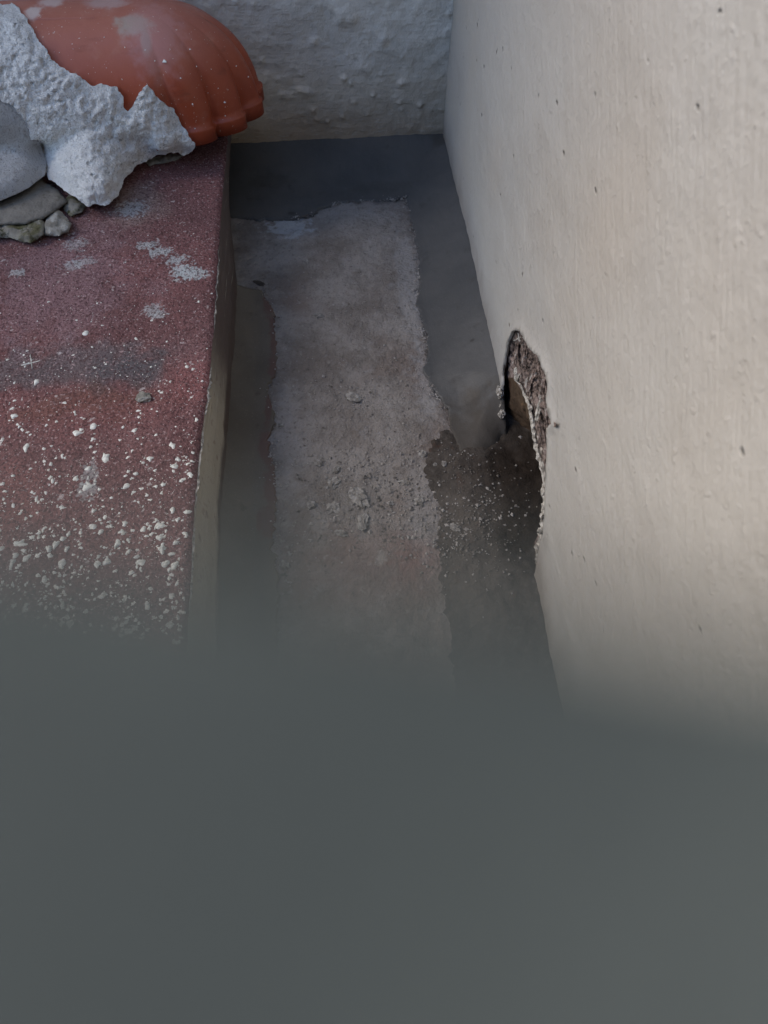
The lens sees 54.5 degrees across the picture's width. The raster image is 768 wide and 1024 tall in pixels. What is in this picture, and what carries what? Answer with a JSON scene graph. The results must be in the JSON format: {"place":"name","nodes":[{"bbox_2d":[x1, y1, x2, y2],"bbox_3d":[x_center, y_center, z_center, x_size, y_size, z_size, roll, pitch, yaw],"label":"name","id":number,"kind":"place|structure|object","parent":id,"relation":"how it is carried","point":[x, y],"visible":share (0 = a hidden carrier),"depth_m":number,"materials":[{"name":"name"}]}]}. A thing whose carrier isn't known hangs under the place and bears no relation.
{"place":"outdoors","nodes":[
{"label":"outdoors","id":0,"kind":"place"},
{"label":"building base","id":1,"kind":"structure","parent":0,"visible":0},
{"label":"roof slab","id":2,"kind":"structure","parent":1,"relation":"on","visible":0},
{"bbox_2d":[0,135,236,544],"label":"coping wall","id":3,"kind":"structure","parent":2,"relation":"on","point":[116,305],"depth_m":1.18,"materials":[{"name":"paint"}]},
{"bbox_2d":[0,220,44,242],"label":"mossy rubble","id":4,"kind":"object","parent":3,"relation":"on","point":[33,231],"visible":0.96,"depth_m":1.32,"materials":[{"name":"stone"}]},
{"bbox_2d":[0,179,67,225],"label":"flat stone","id":5,"kind":"object","parent":3,"relation":"on","point":[40,199],"visible":0.9,"depth_m":1.35,"materials":[{"name":"grey stone"}]},
{"bbox_2d":[0,100,46,200],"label":"rounded stone","id":6,"kind":"object","parent":5,"relation":"on","point":[23,163],"visible":0.98,"depth_m":1.34,"materials":[{"name":"grey stone"}]},
{"bbox_2d":[44,210,71,235],"bbox_3d":[-0.594,-0.524,1.343,0.051,0.022,0.104,-22,60,-14],"label":"stone","id":7,"kind":"object","parent":3,"relation":"on","point":[57,222],"visible":0.98,"depth_m":1.33,"materials":[{"name":"grey stone"}]},
{"bbox_2d":[63,195,85,216],"bbox_3d":[-0.575,-0.571,1.376,0.043,0.017,0.080,-32,63,-19],"label":"stone","id":8,"kind":"object","parent":3,"relation":"on","point":[73,206],"visible":0.9,"depth_m":1.36,"materials":[{"name":"grey stone"}]},
{"bbox_2d":[0,0,194,206],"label":"mortar bed","id":9,"kind":"object","parent":3,"relation":"on","point":[99,142],"visible":0.99,"depth_m":1.32,"materials":[{"name":"grey concrete"}]},
{"bbox_2d":[0,0,263,150],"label":"ridge tile","id":10,"kind":"object","parent":9,"relation":"on","point":[192,66],"visible":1,"depth_m":1.30,"materials":[{"name":"ceramic"}]},
{"bbox_2d":[135,391,150,401],"bbox_3d":[-0.363,-0.174,1.126,0.024,0.014,0.021,-4,58,-2],"label":"mortar crumb","id":11,"kind":"object","parent":3,"relation":"on","point":[142,396],"visible":1,"depth_m":1.12,"materials":[{"name":"white concrete"}]},
{"bbox_2d":[146,154,181,165],"bbox_3d":[-0.428,-0.689,1.451,0.075,0.017,0.051,-16,59,-10],"label":"stone","id":12,"kind":"object","parent":3,"relation":"on","point":[161,159],"visible":0.96,"depth_m":1.44,"materials":[{"name":"grey stone"}]},
{"bbox_2d":[178,0,452,142],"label":"back wall","id":13,"kind":"structure","parent":2,"relation":"on","point":[335,69],"depth_m":1.54,"materials":[{"name":"paint"}]},
{"bbox_2d":[219,198,515,578],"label":"gully floor","id":14,"kind":"structure","parent":2,"relation":"on","point":[353,232],"depth_m":1.33,"materials":[{"name":"grey concrete"}]},
{"bbox_2d":[220,284,277,552],"bbox_3d":[-0.212,0.025,1.159,0.143,0.033,1.102,-4,58,-2],"label":"mortar fillet","id":15,"kind":"object","parent":14,"relation":"on","point":[248,510],"visible":0.36,"depth_m":1.26,"materials":[{"name":"grey concrete"}]},
{"bbox_2d":[253,280,265,285],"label":"mortar crumb","id":16,"kind":"object","parent":14,"relation":"on","point":[259,283],"visible":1,"depth_m":1.47,"materials":[{"name":"grey concrete"}]},
{"bbox_2d":[307,500,315,508],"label":"mortar crumb","id":17,"kind":"object","parent":14,"relation":"on","point":[311,504],"visible":1,"depth_m":1.19,"materials":[{"name":"grey concrete"}]},
{"bbox_2d":[314,459,321,466],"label":"mortar crumb","id":18,"kind":"object","parent":14,"relation":"on","point":[318,462],"visible":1,"depth_m":1.23,"materials":[{"name":"grey concrete"}]},
{"bbox_2d":[314,312,322,318],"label":"mortar crumb","id":19,"kind":"object","parent":14,"relation":"on","point":[318,315],"visible":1,"depth_m":1.42,"materials":[{"name":"grey concrete"}]},
{"bbox_2d":[326,501,339,513],"bbox_3d":[-0.079,-0.007,1.188,0.026,0.010,0.024,-9,58,-6],"label":"mortar crumb","id":20,"kind":"object","parent":14,"relation":"on","point":[334,506],"visible":1,"depth_m":1.19,"materials":[{"name":"grey concrete"}]},
{"bbox_2d":[327,476,341,488],"bbox_3d":[-0.081,-0.048,1.215,0.025,0.010,0.022,-29,62,-17],"label":"mortar crumb","id":21,"kind":"object","parent":14,"relation":"on","point":[334,481],"visible":1,"depth_m":1.21,"materials":[{"name":"grey concrete"}]},
{"bbox_2d":[333,466,339,472],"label":"mortar crumb","id":22,"kind":"object","parent":14,"relation":"on","point":[336,469],"visible":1,"depth_m":1.23,"materials":[{"name":"grey concrete"}]},
{"bbox_2d":[334,529,346,536],"bbox_3d":[-0.068,0.033,1.161,0.024,0.008,0.014,18,59,11],"label":"mortar crumb","id":23,"kind":"object","parent":14,"relation":"on","point":[341,533],"visible":1,"depth_m":1.16,"materials":[{"name":"grey concrete"}]},
{"bbox_2d":[345,391,361,402],"bbox_3d":[-0.054,-0.202,1.310,0.033,0.012,0.023,30,62,17],"label":"mortar crumb","id":24,"kind":"object","parent":14,"relation":"on","point":[351,396],"visible":1,"depth_m":1.31,"materials":[{"name":"grey concrete"}]},
{"bbox_2d":[348,486,369,507],"bbox_3d":[-0.040,-0.024,1.197,0.032,0.014,0.052,-36,64,-20],"label":"mortar crumb","id":25,"kind":"object","parent":14,"relation":"on","point":[359,496],"visible":1,"depth_m":1.19,"materials":[{"name":"grey concrete"}]},
{"bbox_2d":[357,512,368,531],"bbox_3d":[-0.033,0.015,1.170,0.020,0.010,0.038,4,58,3],"label":"mortar crumb","id":26,"kind":"object","parent":14,"relation":"on","point":[363,523],"visible":1,"depth_m":1.17,"materials":[{"name":"grey concrete"}]},
{"bbox_2d":[221,134,506,450],"bbox_3d":[-0.080,-0.457,1.444,0.509,0.067,0.903,-4,58,-2],"label":"mortar fillet","id":27,"kind":"object","parent":14,"relation":"on","point":[280,181],"visible":0.96,"depth_m":1.58,"materials":[{"name":"grey concrete"}]},
{"bbox_2d":[248,196,536,586],"bbox_3d":[-0.061,-0.261,1.340,0.519,0.026,1.704,-10,58,-6],"label":"grit","id":28,"kind":"object","parent":14,"relation":"on","point":[349,468],"visible":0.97,"depth_m":1.20,"materials":[{"name":"grey gravel"}]},
{"bbox_2d":[398,480,410,485],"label":"mortar crumb","id":29,"kind":"object","parent":14,"relation":"on","point":[404,482],"visible":1,"depth_m":1.21,"materials":[{"name":"grey concrete"}]},
{"bbox_2d":[413,495,423,506],"bbox_3d":[0.056,-0.018,1.194,0.018,0.008,0.020,19,60,12],"label":"mortar crumb","id":30,"kind":"object","parent":14,"relation":"on","point":[419,500],"visible":1,"depth_m":1.19,"materials":[{"name":"grey concrete"}]},
{"bbox_2d":[418,450,426,457],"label":"mortar crumb","id":31,"kind":"object","parent":14,"relation":"on","point":[422,453],"visible":1,"depth_m":1.25,"materials":[{"name":"grey concrete"}]},
{"bbox_2d":[423,399,542,594],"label":"loose dirt","id":32,"kind":"structure","parent":14,"relation":"on","point":[511,449],"depth_m":1.18,"materials":[{"name":"soil"}]},
{"bbox_2d":[450,523,459,530],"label":"mortar crumb","id":33,"kind":"object","parent":32,"relation":"on","point":[454,527],"visible":1,"depth_m":1.16,"materials":[{"name":"grey concrete"}]},
{"bbox_2d":[0,511,767,1023],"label":"cement ledge","id":34,"kind":"object","parent":2,"relation":"on","point":[246,787],"visible":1,"depth_m":0.01,"materials":[{"name":"grey concrete"}]},
{"bbox_2d":[443,0,767,629],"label":"plaster wall","id":35,"kind":"structure","parent":2,"relation":"on","point":[608,160],"depth_m":0.68,"materials":[{"name":"paint"}]}
]}

